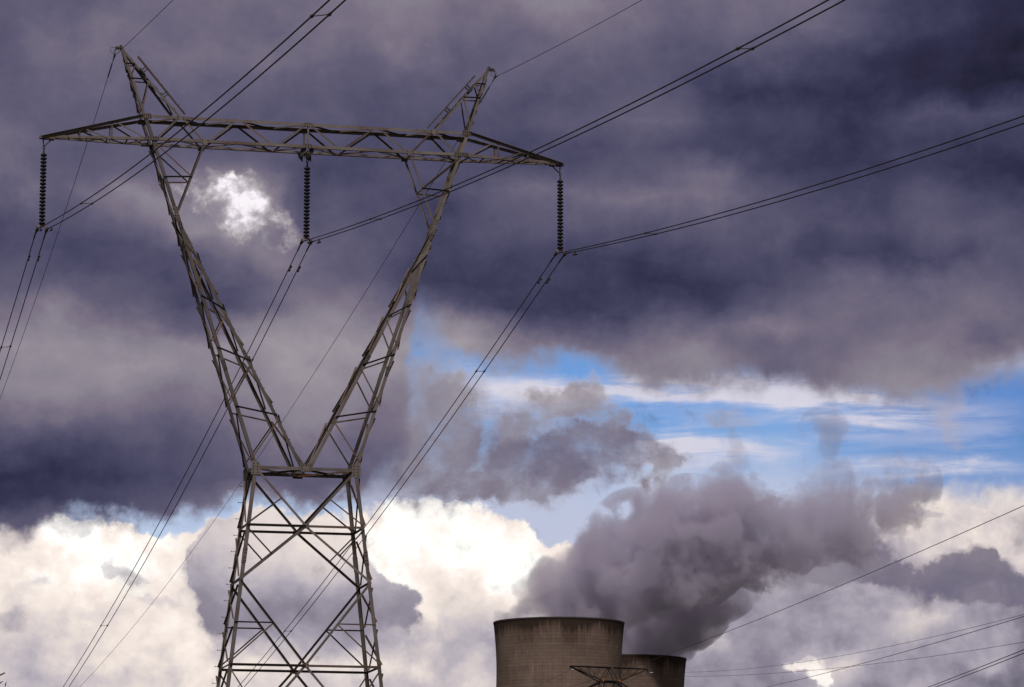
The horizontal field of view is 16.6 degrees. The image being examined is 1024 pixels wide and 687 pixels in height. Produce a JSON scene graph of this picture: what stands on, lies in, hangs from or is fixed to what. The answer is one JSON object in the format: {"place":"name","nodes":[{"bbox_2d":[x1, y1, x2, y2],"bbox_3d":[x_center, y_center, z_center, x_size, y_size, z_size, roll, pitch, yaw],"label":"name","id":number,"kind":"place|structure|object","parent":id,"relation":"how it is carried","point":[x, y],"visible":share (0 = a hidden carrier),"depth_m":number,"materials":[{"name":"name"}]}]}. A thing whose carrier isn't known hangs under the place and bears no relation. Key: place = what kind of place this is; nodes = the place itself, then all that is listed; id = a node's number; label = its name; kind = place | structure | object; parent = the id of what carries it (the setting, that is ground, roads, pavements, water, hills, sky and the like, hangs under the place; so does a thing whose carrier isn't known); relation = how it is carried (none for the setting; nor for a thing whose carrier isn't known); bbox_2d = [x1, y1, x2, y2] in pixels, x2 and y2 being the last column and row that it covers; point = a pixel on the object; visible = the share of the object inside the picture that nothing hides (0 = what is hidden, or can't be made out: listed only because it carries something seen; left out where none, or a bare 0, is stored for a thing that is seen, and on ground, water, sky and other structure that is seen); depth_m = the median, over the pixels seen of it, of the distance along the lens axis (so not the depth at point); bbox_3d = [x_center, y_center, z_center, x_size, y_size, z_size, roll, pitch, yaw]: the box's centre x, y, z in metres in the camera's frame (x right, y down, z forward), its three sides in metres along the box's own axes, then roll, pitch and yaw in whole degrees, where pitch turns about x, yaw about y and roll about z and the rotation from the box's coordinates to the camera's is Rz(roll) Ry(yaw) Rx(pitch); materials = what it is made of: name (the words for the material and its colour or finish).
{"place":"outdoors","nodes":[
{"label":"outdoors","id":0,"kind":"place"},
{"bbox_2d":[0,0,1023,686],"label":"sky","id":1,"kind":"structure","parent":0,"point":[690,435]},
{"bbox_2d":[569,505,1023,686],"bbox_3d":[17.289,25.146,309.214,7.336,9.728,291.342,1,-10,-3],"label":"overhead wire","id":2,"kind":"object","parent":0,"point":[826,591],"visible":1,"depth_m":245.70,"materials":[{"name":"metal"}]},
{"bbox_2d":[768,616,1023,686],"bbox_3d":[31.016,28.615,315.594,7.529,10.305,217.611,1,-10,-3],"label":"overhead wire","id":3,"kind":"object","parent":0,"point":[908,650],"visible":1,"depth_m":279.27,"materials":[{"name":"metal"}]},
{"bbox_2d":[929,649,1023,686],"bbox_3d":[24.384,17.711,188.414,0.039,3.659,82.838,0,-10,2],"label":"overhead wire","id":4,"kind":"object","parent":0,"point":[978,667],"visible":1,"depth_m":180.36,"materials":[{"name":"metal"}]},
{"bbox_2d":[936,653,1023,686],"bbox_3d":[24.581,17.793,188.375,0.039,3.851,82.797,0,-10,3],"label":"overhead wire","id":5,"kind":"object","parent":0,"point":[981,669],"visible":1,"depth_m":179.97,"materials":[{"name":"metal"}]},
{"label":"ground","id":6,"kind":"structure","parent":0,"visible":0},
{"bbox_2d":[39,45,563,686],"bbox_3d":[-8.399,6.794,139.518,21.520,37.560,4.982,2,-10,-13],"label":"transmission tower","id":7,"kind":"structure","parent":6,"relation":"on","point":[301,469],"depth_m":140.60,"materials":[{"name":"metal"}]},
{"bbox_2d":[35,146,47,233],"bbox_3d":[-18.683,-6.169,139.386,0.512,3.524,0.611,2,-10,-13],"label":"insulator string","id":8,"kind":"object","parent":7,"relation":"hanging from","point":[42,201],"visible":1,"depth_m":139.30,"materials":[{"name":"brown ceramic"}]},
{"bbox_2d":[2,0,329,344],"bbox_3d":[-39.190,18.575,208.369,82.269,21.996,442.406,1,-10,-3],"label":"conductor cable","id":9,"kind":"object","parent":8,"relation":"hanging from","point":[292,33],"visible":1,"depth_m":97.37,"materials":[{"name":"metal"}]},
{"bbox_2d":[0,0,345,378],"bbox_3d":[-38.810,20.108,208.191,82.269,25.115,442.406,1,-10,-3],"label":"conductor cable","id":10,"kind":"object","parent":8,"relation":"hanging from","point":[310,31],"visible":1,"depth_m":99.02,"materials":[{"name":"metal"}]},
{"bbox_2d":[308,12,331,18],"bbox_3d":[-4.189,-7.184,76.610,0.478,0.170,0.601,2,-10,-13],"label":"spacer bar","id":11,"kind":"object","parent":10,"relation":"attached to","point":[312,15],"visible":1,"depth_m":76.59,"materials":[{"name":"black metal"}]},
{"bbox_2d":[0,0,172,397],"bbox_3d":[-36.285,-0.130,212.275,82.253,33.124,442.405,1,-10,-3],"label":"earth wire","id":12,"kind":"object","parent":7,"relation":"attached to","point":[114,54],"visible":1,"depth_m":146.43,"materials":[{"name":"metal"}]},
{"bbox_2d":[300,159,312,245],"bbox_3d":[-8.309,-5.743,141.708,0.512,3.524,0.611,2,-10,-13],"label":"insulator string","id":13,"kind":"object","parent":7,"relation":"hanging from","point":[306,203],"visible":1,"depth_m":141.62,"materials":[{"name":"brown ceramic"}]},
{"bbox_2d":[63,0,828,686],"bbox_3d":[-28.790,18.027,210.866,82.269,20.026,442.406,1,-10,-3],"label":"conductor cable","id":14,"kind":"object","parent":13,"relation":"hanging from","point":[453,186],"visible":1,"depth_m":108.30,"materials":[{"name":"metal"}]},
{"bbox_2d":[69,0,844,686],"bbox_3d":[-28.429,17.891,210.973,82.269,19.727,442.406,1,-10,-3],"label":"conductor cable","id":15,"kind":"object","parent":13,"relation":"hanging from","point":[449,192],"visible":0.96,"depth_m":107.77,"materials":[{"name":"metal"}]},
{"bbox_2d":[733,46,756,50],"bbox_3d":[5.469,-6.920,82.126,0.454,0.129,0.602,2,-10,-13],"label":"spacer bar","id":16,"kind":"object","parent":15,"relation":"attached to","point":[740,47],"visible":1,"depth_m":82.10,"materials":[{"name":"black metal"}]},
{"bbox_2d":[86,0,641,679],"bbox_3d":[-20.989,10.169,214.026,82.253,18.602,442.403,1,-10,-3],"label":"earth wire","id":17,"kind":"object","parent":7,"relation":"attached to","point":[382,264],"visible":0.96,"depth_m":164.62,"materials":[{"name":"metal"}]},
{"bbox_2d":[553,172,565,257],"bbox_3d":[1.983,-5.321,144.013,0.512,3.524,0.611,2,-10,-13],"label":"insulator string","id":18,"kind":"object","parent":7,"relation":"hanging from","point":[560,216],"visible":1,"depth_m":143.92,"materials":[{"name":"brown ceramic"}]},
{"bbox_2d":[238,115,1023,686],"bbox_3d":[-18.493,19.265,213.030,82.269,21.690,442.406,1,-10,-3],"label":"conductor cable","id":19,"kind":"object","parent":18,"relation":"hanging from","point":[636,235],"visible":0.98,"depth_m":130.44,"materials":[{"name":"metal"}]},
{"bbox_2d":[244,123,1023,686],"bbox_3d":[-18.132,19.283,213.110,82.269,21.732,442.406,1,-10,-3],"label":"conductor cable","id":20,"kind":"object","parent":18,"relation":"hanging from","point":[642,237],"visible":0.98,"depth_m":131.16,"materials":[{"name":"metal"}]},
{"bbox_2d":[493,617,624,686],"bbox_3d":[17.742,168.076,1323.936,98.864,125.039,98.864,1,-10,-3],"label":"cooling tower","id":21,"kind":"structure","parent":6,"relation":"on","point":[533,651],"depth_m":1311.75,"materials":[{"name":"concrete"}]},
{"bbox_2d":[570,665,652,686],"bbox_3d":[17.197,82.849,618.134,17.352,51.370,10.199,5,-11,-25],"label":"lattice pylon","id":22,"kind":"object","parent":6,"relation":"on","point":[604,681],"visible":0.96,"depth_m":621.71,"materials":[{"name":"metal"}]},
{"bbox_2d":[576,642,1022,675],"bbox_3d":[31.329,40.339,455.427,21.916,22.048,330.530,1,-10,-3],"label":"overhead wire","id":23,"kind":"object","parent":22,"relation":"attached to","point":[849,666],"visible":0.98,"depth_m":389.78,"materials":[{"name":"metal"}]},
{"bbox_2d":[650,614,1023,671],"bbox_3d":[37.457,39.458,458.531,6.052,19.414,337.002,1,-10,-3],"label":"overhead wire","id":24,"kind":"object","parent":22,"relation":"attached to","point":[864,651],"visible":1,"depth_m":403.93,"materials":[{"name":"metal"}]},
{"bbox_2d":[621,654,686,686],"bbox_3d":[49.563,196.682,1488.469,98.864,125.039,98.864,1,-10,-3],"label":"cooling tower","id":25,"kind":"structure","parent":6,"relation":"on","point":[669,670],"depth_m":1476.44,"materials":[{"name":"concrete"}]}
]}

